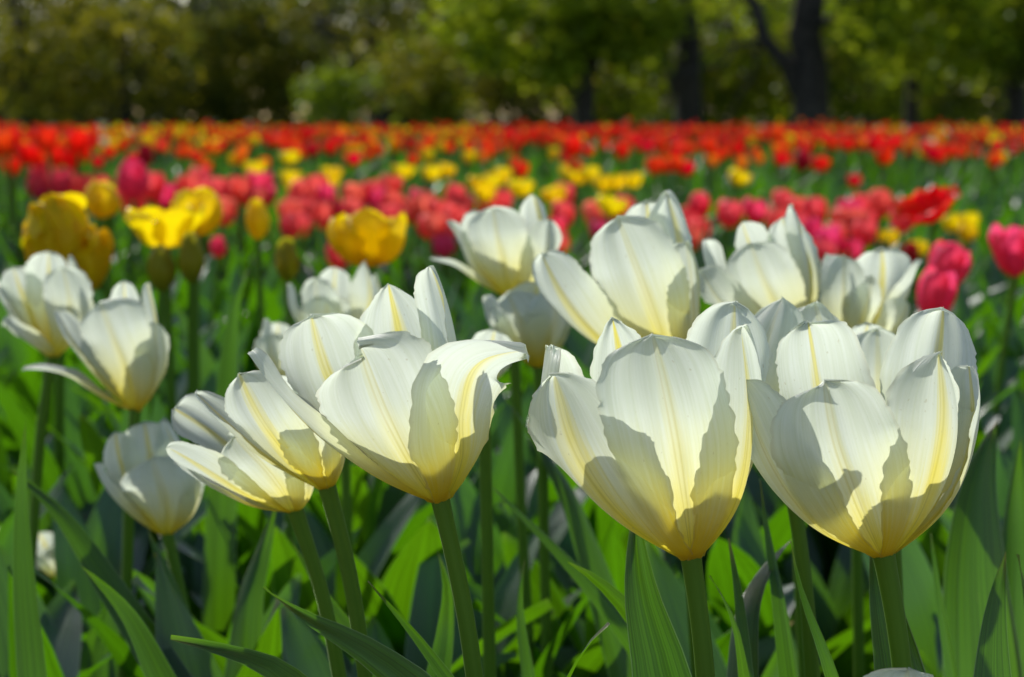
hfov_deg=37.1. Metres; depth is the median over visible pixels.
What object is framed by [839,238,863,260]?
pink tulip
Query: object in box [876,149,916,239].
red tulip
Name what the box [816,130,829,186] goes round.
red tulip
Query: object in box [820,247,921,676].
white tulip
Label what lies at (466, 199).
coral tulip
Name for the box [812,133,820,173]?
red tulip
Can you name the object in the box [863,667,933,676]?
white tulip
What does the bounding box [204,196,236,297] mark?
coral tulip
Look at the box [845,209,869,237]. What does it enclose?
coral tulip
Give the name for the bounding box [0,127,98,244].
red tulip
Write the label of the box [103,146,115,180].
red tulip
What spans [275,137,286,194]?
red tulip
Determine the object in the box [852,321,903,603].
white tulip
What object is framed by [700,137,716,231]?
red tulip
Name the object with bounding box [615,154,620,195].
red tulip
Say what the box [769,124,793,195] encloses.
red tulip
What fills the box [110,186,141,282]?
coral tulip
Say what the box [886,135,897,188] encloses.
red tulip
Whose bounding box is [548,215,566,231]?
pink tulip
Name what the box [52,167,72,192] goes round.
coral tulip
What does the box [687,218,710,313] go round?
coral tulip
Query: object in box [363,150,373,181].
red tulip
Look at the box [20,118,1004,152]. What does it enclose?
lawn
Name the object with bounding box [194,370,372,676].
white tulip
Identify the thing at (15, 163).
red tulip
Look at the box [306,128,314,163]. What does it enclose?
red tulip
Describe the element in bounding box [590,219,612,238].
pink tulip
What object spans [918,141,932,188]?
red tulip
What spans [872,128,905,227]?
red tulip
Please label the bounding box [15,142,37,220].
red tulip
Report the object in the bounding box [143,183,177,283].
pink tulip
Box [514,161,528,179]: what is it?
red tulip
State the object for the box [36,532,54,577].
white tulip
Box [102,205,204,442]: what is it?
yellow tulip
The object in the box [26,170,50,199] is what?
coral tulip
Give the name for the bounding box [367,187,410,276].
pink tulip
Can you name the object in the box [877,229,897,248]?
yellow tulip
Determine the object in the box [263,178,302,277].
yellow tulip
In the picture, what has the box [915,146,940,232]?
red tulip
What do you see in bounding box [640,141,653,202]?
red tulip
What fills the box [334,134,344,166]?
red tulip
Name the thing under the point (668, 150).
red tulip
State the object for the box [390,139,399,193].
yellow tulip
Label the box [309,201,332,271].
coral tulip
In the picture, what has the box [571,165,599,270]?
yellow tulip
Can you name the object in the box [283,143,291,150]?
red tulip
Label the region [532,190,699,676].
white tulip
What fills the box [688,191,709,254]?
pink tulip
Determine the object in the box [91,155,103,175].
red tulip
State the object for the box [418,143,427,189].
orange tulip
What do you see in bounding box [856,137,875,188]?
orange tulip
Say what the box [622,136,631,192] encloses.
red tulip
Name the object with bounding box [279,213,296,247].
coral tulip
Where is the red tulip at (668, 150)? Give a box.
[666,146,672,190]
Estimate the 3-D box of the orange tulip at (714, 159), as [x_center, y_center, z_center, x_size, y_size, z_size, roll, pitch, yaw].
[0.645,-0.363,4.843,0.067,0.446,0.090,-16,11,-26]
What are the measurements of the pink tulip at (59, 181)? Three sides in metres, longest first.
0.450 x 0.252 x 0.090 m
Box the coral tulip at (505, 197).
[495,188,512,207]
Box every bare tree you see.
[0,0,105,125]
[0,0,137,126]
[96,0,256,128]
[141,0,288,127]
[172,0,367,129]
[223,0,408,128]
[371,0,467,127]
[435,1,557,128]
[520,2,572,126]
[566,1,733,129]
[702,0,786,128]
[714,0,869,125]
[827,3,905,127]
[884,47,966,129]
[926,55,1007,125]
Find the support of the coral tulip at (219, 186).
on the ground
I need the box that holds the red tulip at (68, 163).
[64,152,147,265]
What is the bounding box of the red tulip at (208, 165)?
[200,161,211,171]
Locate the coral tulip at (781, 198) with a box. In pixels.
[772,188,792,209]
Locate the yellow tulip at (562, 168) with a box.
[559,163,567,184]
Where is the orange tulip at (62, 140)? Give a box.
[58,136,67,167]
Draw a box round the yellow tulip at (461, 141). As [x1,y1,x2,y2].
[457,138,466,183]
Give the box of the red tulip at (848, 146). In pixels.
[843,140,877,195]
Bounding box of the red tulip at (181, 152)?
[176,147,185,174]
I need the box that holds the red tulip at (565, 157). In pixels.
[561,149,570,181]
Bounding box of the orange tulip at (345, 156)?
[343,152,351,182]
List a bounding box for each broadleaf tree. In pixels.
[245,0,532,131]
[412,0,705,130]
[521,0,764,134]
[644,0,1023,133]
[829,0,1008,130]
[887,0,1023,130]
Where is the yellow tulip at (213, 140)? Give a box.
[210,137,219,174]
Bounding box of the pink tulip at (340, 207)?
[338,202,353,267]
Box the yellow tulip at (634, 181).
[621,171,642,199]
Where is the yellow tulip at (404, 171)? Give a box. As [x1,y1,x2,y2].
[392,164,414,193]
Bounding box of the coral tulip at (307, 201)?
[242,193,315,297]
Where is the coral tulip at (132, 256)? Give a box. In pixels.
[121,202,146,285]
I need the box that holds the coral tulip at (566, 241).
[558,230,570,253]
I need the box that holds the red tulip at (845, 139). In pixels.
[842,136,852,194]
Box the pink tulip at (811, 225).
[803,217,822,240]
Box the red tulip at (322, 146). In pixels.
[320,142,326,166]
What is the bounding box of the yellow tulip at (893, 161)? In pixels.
[867,147,894,189]
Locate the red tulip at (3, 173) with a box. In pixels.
[0,154,5,187]
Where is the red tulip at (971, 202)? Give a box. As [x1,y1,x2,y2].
[956,146,986,205]
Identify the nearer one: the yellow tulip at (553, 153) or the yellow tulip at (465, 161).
the yellow tulip at (553, 153)
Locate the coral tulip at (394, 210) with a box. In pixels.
[347,203,451,290]
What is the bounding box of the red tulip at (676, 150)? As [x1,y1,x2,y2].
[672,145,705,192]
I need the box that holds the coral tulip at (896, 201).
[889,197,902,249]
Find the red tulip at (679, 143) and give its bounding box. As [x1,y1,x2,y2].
[674,142,683,181]
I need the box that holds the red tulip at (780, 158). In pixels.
[774,152,787,189]
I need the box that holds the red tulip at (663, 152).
[657,148,682,189]
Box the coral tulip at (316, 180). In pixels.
[263,174,328,278]
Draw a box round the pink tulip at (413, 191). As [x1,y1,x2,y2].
[409,187,426,279]
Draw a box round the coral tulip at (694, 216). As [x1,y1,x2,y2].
[685,212,699,224]
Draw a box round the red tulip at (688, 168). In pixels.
[680,160,694,205]
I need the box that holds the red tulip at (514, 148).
[510,143,518,202]
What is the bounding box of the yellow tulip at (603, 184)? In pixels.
[575,175,613,271]
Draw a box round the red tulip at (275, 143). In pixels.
[274,136,284,161]
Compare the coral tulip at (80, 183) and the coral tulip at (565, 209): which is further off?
the coral tulip at (80, 183)
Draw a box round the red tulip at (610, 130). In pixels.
[606,125,615,170]
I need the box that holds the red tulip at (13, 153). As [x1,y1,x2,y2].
[2,150,15,212]
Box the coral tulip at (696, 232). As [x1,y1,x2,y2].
[688,225,705,256]
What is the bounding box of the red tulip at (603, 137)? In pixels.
[599,134,608,174]
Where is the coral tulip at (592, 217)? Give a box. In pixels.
[587,210,607,229]
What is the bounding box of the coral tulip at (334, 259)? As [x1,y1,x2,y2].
[326,243,347,268]
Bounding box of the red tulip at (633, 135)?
[628,133,656,187]
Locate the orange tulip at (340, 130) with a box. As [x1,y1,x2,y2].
[335,127,351,179]
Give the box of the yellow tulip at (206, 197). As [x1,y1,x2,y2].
[54,186,242,445]
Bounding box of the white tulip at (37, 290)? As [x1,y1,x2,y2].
[0,251,93,567]
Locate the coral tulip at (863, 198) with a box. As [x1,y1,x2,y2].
[851,193,869,211]
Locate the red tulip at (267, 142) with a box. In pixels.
[265,137,276,187]
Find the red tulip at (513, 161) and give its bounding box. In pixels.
[509,156,520,181]
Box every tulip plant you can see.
[0,464,27,525]
[0,544,119,676]
[11,424,191,676]
[12,433,96,531]
[38,570,55,588]
[40,579,81,676]
[78,413,205,600]
[84,416,353,491]
[87,487,228,632]
[131,570,551,676]
[132,520,149,594]
[153,552,222,676]
[159,534,240,601]
[171,586,430,676]
[191,525,470,615]
[198,516,205,528]
[202,269,275,676]
[236,572,241,583]
[237,573,301,676]
[245,487,587,656]
[281,606,393,676]
[305,464,374,513]
[306,515,462,670]
[426,400,631,676]
[465,533,581,676]
[473,610,720,676]
[496,500,678,621]
[502,532,663,651]
[517,560,626,676]
[518,636,604,676]
[541,573,677,673]
[569,584,794,676]
[570,486,942,670]
[645,541,797,676]
[709,479,798,676]
[746,471,957,537]
[750,497,873,676]
[760,511,953,661]
[810,528,840,589]
[863,539,942,676]
[919,649,934,676]
[920,508,948,588]
[928,447,1013,530]
[930,420,1023,676]
[935,615,941,674]
[940,509,952,531]
[973,552,1023,676]
[1004,446,1012,462]
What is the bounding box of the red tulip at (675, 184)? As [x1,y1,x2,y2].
[674,154,678,195]
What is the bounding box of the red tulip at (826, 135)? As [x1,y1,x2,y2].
[821,133,841,190]
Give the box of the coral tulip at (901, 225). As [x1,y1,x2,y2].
[890,208,913,250]
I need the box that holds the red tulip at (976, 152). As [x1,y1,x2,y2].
[970,147,980,201]
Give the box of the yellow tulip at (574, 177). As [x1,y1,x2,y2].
[564,168,589,274]
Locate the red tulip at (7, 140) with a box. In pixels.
[0,129,24,262]
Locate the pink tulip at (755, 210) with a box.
[742,197,767,222]
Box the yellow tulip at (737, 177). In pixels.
[721,168,751,242]
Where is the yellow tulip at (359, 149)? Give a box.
[355,144,363,177]
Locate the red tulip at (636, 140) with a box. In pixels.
[631,136,641,186]
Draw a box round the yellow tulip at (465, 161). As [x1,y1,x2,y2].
[462,150,468,173]
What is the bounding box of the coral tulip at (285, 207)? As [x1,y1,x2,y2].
[277,198,302,291]
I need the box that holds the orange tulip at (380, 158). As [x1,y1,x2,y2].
[379,145,382,169]
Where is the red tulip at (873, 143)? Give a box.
[862,135,889,227]
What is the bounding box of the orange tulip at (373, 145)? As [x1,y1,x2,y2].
[355,139,378,184]
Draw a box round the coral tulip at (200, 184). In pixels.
[196,181,206,258]
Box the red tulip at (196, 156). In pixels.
[191,151,201,167]
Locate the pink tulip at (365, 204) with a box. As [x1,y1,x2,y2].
[351,197,367,268]
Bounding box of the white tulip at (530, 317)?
[483,281,571,676]
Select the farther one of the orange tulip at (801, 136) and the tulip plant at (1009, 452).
the orange tulip at (801, 136)
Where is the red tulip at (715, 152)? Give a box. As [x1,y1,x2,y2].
[711,146,746,222]
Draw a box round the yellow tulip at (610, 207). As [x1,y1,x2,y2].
[596,194,627,222]
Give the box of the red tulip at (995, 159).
[987,152,1002,211]
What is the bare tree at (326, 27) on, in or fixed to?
on the lawn
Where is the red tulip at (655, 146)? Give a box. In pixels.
[653,141,659,188]
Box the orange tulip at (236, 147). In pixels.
[234,145,238,176]
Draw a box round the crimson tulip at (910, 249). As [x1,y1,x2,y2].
[901,241,985,347]
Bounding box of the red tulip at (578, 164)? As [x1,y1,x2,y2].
[567,158,589,256]
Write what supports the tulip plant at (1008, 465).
on the ground
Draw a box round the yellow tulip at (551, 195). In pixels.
[540,184,566,203]
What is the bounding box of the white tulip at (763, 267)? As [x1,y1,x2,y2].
[699,204,820,676]
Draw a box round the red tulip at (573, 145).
[563,135,588,271]
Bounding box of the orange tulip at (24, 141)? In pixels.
[20,139,27,184]
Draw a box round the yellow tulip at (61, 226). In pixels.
[21,192,113,475]
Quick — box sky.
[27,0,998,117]
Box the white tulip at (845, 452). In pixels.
[747,307,979,676]
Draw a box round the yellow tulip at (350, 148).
[346,144,354,152]
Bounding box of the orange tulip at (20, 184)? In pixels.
[16,155,34,214]
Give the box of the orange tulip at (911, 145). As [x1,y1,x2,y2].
[904,139,916,194]
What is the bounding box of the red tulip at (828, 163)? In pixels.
[817,155,830,196]
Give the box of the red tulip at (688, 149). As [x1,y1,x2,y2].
[682,142,694,192]
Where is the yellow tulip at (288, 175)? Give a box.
[262,170,313,270]
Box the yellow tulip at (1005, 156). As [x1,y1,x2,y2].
[993,152,1007,200]
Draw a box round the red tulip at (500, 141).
[497,137,505,167]
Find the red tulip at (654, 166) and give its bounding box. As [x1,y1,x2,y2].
[645,156,663,201]
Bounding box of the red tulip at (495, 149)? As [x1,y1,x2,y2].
[491,143,498,162]
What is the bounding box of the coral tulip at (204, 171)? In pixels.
[188,164,210,178]
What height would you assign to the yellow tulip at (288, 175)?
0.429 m
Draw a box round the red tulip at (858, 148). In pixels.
[856,144,863,181]
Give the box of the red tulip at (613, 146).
[596,142,620,201]
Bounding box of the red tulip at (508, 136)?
[469,129,513,175]
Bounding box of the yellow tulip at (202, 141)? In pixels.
[199,138,206,154]
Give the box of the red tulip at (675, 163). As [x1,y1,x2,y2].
[668,155,683,207]
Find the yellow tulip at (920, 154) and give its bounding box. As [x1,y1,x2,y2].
[918,149,923,164]
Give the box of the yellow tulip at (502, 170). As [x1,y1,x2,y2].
[493,167,511,189]
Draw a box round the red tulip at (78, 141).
[66,128,141,284]
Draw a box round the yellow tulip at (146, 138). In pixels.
[141,133,152,144]
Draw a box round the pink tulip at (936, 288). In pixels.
[917,265,957,310]
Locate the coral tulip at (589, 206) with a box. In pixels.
[583,200,602,223]
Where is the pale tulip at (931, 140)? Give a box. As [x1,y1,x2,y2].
[926,139,961,185]
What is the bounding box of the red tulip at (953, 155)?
[949,149,969,202]
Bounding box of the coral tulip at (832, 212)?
[830,207,835,222]
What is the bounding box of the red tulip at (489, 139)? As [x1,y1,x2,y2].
[484,136,493,169]
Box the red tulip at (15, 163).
[0,157,20,272]
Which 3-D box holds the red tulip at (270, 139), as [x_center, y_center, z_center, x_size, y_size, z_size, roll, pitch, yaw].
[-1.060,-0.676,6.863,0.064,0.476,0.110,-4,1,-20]
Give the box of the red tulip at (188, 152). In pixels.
[183,146,191,174]
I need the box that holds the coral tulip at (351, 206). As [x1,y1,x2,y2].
[342,198,363,264]
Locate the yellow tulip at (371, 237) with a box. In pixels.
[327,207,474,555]
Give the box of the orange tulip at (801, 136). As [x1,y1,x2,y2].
[773,134,805,189]
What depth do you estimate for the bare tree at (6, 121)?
52.14 m
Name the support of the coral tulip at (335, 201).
on the ground
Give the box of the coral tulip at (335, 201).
[321,196,340,217]
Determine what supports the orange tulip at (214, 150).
on the ground
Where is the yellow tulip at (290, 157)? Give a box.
[268,150,300,209]
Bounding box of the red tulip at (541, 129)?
[531,124,546,194]
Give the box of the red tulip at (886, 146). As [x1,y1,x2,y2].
[880,141,891,228]
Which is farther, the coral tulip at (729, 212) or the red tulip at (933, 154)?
the red tulip at (933, 154)
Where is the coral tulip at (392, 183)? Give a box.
[379,173,402,192]
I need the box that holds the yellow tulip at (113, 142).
[108,138,117,185]
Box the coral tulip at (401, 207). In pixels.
[386,204,406,277]
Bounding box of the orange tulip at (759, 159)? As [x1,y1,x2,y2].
[740,154,764,199]
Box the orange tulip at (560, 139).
[557,135,565,181]
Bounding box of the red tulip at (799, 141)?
[791,137,804,196]
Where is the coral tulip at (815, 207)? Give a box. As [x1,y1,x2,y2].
[802,196,826,220]
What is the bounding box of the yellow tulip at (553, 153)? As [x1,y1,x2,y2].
[547,147,557,188]
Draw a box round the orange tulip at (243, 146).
[238,144,248,176]
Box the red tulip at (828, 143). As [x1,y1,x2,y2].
[824,137,833,178]
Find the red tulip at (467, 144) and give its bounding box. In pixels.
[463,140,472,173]
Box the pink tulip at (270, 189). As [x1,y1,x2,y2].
[251,182,275,265]
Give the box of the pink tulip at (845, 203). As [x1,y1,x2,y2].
[836,198,861,209]
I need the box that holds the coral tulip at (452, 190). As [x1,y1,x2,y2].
[438,182,465,284]
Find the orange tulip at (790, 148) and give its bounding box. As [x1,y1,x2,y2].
[786,143,794,184]
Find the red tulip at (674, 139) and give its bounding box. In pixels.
[671,136,693,185]
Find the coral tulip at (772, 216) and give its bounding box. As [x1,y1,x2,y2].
[765,207,786,227]
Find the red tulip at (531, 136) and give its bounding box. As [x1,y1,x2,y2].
[528,131,535,178]
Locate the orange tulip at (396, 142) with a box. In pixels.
[392,136,401,175]
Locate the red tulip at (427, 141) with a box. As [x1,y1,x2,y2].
[422,136,432,189]
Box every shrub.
[0,9,55,122]
[12,11,128,126]
[91,0,252,129]
[129,56,260,131]
[166,0,310,124]
[223,23,346,127]
[273,56,397,133]
[351,28,487,137]
[402,20,518,124]
[466,4,614,130]
[547,0,675,129]
[597,0,737,129]
[655,0,789,132]
[702,0,835,125]
[712,0,870,125]
[769,0,944,129]
[857,46,954,126]
[898,28,1006,130]
[983,59,1006,122]
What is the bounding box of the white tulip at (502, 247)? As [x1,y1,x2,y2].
[430,194,561,667]
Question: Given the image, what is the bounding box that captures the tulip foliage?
[0,127,1023,676]
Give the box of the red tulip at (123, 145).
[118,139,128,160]
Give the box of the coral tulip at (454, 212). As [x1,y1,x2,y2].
[443,203,500,296]
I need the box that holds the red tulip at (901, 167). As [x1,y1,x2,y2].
[894,141,907,196]
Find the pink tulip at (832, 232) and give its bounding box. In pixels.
[814,223,841,249]
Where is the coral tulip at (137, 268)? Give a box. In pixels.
[125,180,226,277]
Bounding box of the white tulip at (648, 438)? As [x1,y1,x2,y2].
[527,301,771,676]
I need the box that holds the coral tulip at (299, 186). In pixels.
[268,178,313,270]
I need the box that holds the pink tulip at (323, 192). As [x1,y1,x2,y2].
[315,184,335,266]
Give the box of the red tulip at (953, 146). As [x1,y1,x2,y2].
[947,143,977,189]
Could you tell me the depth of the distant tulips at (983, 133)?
9.53 m
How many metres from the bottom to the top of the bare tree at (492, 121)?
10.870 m
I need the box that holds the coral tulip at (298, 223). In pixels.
[287,211,311,293]
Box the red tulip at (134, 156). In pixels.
[126,154,137,159]
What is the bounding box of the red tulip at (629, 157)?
[626,134,630,173]
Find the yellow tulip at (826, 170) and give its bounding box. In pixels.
[823,144,843,189]
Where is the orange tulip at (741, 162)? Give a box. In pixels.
[735,155,747,232]
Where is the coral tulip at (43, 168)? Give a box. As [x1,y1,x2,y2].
[29,162,47,173]
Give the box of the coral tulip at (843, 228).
[823,221,848,239]
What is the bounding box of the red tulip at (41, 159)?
[0,150,46,261]
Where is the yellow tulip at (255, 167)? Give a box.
[243,160,266,172]
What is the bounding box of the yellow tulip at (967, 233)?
[958,223,977,293]
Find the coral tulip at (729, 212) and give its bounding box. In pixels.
[702,197,742,303]
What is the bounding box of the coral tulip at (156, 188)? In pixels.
[103,171,179,286]
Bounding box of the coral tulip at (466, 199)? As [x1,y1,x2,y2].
[452,193,474,268]
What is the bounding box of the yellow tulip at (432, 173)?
[418,165,442,251]
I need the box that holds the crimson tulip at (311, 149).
[305,141,336,195]
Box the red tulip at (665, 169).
[662,158,670,191]
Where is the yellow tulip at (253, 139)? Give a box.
[249,135,257,160]
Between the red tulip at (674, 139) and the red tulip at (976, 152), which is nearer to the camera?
the red tulip at (976, 152)
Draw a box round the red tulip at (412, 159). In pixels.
[407,153,417,196]
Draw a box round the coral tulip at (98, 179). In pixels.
[88,174,110,228]
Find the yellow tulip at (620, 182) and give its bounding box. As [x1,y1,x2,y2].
[606,174,627,219]
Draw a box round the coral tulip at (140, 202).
[100,192,147,298]
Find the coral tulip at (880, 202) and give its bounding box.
[869,188,891,250]
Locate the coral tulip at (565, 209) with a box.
[551,200,574,225]
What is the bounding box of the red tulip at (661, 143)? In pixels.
[656,136,667,196]
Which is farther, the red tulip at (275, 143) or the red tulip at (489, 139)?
the red tulip at (489, 139)
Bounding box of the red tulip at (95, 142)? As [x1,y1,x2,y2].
[91,137,114,185]
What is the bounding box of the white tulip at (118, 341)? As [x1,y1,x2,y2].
[22,280,169,676]
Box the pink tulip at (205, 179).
[189,173,224,273]
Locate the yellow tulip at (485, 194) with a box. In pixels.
[460,183,501,299]
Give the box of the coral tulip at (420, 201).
[402,191,435,297]
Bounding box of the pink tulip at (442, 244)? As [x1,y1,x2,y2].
[432,234,464,338]
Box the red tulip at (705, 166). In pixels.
[693,138,708,193]
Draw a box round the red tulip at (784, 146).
[767,142,786,192]
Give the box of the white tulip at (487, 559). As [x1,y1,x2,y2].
[472,329,511,676]
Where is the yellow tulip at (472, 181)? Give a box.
[466,175,479,290]
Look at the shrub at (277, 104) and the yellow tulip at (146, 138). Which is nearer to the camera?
the yellow tulip at (146, 138)
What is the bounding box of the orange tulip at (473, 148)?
[469,146,475,175]
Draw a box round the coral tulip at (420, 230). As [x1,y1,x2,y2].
[417,214,457,316]
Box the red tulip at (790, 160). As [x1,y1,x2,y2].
[786,155,793,187]
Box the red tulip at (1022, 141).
[1020,137,1023,146]
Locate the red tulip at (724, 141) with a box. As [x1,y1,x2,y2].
[707,137,729,176]
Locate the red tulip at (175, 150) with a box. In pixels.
[171,147,178,184]
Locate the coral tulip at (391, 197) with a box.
[383,190,404,205]
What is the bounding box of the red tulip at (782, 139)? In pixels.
[750,136,785,175]
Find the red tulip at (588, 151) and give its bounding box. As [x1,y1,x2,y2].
[582,145,593,183]
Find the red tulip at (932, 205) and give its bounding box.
[892,185,1012,384]
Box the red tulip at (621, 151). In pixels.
[581,142,629,208]
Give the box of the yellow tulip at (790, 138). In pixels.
[785,133,794,181]
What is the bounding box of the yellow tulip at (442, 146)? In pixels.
[439,142,445,162]
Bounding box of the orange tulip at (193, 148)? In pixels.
[187,146,195,165]
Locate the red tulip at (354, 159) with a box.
[347,152,361,182]
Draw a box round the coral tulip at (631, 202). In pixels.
[614,195,634,218]
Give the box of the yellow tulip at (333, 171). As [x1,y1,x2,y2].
[320,166,342,218]
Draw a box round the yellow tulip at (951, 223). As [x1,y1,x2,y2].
[914,213,961,300]
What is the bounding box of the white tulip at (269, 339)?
[253,319,294,548]
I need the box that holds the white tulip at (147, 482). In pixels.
[94,417,204,617]
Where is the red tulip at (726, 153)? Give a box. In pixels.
[721,148,728,194]
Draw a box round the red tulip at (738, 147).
[718,142,743,203]
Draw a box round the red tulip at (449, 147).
[445,142,454,182]
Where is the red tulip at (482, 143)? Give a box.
[478,140,486,174]
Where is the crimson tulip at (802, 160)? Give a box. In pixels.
[795,148,810,197]
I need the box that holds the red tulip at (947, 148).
[942,144,951,178]
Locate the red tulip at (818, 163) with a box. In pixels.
[811,156,825,195]
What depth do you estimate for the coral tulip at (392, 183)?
3.48 m
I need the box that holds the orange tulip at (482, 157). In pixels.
[477,151,486,171]
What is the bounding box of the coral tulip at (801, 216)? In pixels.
[797,212,809,224]
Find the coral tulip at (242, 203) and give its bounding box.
[206,199,245,292]
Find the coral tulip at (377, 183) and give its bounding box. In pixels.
[362,178,384,266]
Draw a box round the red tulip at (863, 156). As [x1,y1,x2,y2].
[859,135,867,177]
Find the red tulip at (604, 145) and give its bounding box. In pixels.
[600,140,608,173]
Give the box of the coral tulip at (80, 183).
[70,173,92,194]
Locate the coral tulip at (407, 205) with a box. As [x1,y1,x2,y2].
[401,199,418,268]
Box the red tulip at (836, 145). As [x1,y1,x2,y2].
[832,140,840,171]
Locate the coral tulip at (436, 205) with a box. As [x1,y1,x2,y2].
[402,198,453,288]
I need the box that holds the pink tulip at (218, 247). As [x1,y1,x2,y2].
[165,236,285,375]
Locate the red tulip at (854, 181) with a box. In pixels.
[847,174,861,194]
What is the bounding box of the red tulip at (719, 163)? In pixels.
[713,148,725,221]
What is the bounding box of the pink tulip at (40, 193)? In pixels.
[32,173,46,203]
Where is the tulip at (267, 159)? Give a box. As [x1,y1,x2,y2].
[257,157,270,172]
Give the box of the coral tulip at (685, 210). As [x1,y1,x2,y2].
[682,206,700,219]
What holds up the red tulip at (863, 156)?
on the ground
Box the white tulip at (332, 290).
[287,261,379,616]
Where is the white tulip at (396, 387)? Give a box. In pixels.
[247,265,528,676]
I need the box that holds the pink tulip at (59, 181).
[10,168,70,266]
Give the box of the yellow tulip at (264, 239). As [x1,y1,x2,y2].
[230,161,277,252]
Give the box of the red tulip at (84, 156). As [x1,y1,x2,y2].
[0,144,123,251]
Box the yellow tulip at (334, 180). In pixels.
[321,174,350,268]
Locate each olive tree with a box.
[0,0,144,130]
[27,0,225,129]
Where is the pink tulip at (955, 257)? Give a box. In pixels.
[928,239,1020,459]
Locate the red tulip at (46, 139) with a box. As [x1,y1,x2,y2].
[0,125,116,280]
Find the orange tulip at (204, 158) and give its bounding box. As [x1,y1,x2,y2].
[199,154,206,164]
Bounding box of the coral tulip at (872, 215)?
[867,210,876,224]
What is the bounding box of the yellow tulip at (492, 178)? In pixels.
[477,174,500,186]
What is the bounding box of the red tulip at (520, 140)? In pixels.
[515,135,545,186]
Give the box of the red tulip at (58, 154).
[4,144,122,258]
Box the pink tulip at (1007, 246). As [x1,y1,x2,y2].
[973,223,1023,455]
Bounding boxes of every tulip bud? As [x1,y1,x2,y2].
[35,245,205,515]
[54,178,227,431]
[101,232,204,536]
[172,198,269,390]
[175,236,299,441]
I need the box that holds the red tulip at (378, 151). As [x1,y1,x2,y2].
[367,145,381,207]
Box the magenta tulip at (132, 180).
[116,157,149,300]
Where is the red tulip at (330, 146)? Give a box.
[325,141,336,166]
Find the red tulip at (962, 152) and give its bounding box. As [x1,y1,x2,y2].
[957,147,967,184]
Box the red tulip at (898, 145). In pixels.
[894,138,902,192]
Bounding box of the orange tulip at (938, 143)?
[934,139,941,167]
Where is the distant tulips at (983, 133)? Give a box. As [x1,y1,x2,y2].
[0,118,1023,199]
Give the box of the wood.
[0,0,1001,128]
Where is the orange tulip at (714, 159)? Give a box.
[704,155,722,237]
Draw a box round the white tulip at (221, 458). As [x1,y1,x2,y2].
[165,393,374,676]
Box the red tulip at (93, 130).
[88,125,98,172]
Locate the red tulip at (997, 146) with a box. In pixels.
[991,140,1002,198]
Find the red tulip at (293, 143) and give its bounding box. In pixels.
[282,139,299,193]
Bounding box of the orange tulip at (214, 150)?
[209,144,219,177]
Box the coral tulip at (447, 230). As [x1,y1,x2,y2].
[407,218,454,296]
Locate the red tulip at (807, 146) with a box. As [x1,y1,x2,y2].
[801,141,812,188]
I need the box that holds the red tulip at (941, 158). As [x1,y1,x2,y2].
[936,147,955,241]
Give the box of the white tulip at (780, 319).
[755,296,839,676]
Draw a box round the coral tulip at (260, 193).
[245,186,267,273]
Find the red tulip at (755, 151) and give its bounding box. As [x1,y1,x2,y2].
[750,147,759,193]
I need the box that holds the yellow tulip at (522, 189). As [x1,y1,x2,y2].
[507,179,589,258]
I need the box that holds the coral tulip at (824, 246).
[815,238,837,262]
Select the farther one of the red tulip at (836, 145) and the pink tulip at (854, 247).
the red tulip at (836, 145)
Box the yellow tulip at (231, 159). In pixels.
[228,153,237,174]
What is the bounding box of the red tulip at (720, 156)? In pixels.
[712,151,721,192]
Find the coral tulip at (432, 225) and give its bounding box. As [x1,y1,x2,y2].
[421,212,461,331]
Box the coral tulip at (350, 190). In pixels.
[312,182,365,257]
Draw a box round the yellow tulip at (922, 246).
[911,240,927,291]
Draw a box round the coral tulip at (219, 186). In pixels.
[206,176,249,305]
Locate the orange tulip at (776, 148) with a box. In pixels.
[768,143,781,205]
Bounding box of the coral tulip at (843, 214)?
[834,205,860,238]
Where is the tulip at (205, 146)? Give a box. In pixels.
[202,142,211,161]
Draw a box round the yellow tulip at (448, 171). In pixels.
[406,162,455,264]
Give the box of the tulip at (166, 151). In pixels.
[163,143,169,172]
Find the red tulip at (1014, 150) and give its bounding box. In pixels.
[1010,145,1017,171]
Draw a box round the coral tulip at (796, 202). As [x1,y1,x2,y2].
[787,196,803,212]
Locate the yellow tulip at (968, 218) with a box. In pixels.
[960,212,979,293]
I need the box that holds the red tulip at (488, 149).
[482,145,515,201]
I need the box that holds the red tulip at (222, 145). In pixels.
[215,141,225,177]
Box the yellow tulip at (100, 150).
[97,146,103,174]
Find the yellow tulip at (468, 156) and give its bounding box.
[463,150,474,191]
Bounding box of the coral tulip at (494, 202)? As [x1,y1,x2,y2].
[460,196,499,298]
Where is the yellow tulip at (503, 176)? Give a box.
[483,172,507,185]
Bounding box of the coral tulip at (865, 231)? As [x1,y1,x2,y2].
[851,218,876,254]
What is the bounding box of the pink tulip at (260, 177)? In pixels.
[220,170,273,285]
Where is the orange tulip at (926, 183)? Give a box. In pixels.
[925,143,934,189]
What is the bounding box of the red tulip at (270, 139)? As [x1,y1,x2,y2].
[267,134,279,190]
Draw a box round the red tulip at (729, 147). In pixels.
[728,144,735,185]
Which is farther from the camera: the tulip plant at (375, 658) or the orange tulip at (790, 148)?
the orange tulip at (790, 148)
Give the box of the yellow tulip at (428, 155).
[423,147,433,193]
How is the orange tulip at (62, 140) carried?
on the ground
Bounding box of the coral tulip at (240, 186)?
[227,175,250,297]
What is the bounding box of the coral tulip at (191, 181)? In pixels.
[170,172,211,261]
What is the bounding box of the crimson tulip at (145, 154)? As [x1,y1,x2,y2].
[137,143,153,205]
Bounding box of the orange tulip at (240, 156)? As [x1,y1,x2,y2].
[234,149,246,225]
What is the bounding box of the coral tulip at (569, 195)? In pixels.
[555,181,574,233]
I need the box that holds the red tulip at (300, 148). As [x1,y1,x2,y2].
[294,144,304,172]
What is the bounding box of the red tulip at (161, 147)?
[156,141,167,182]

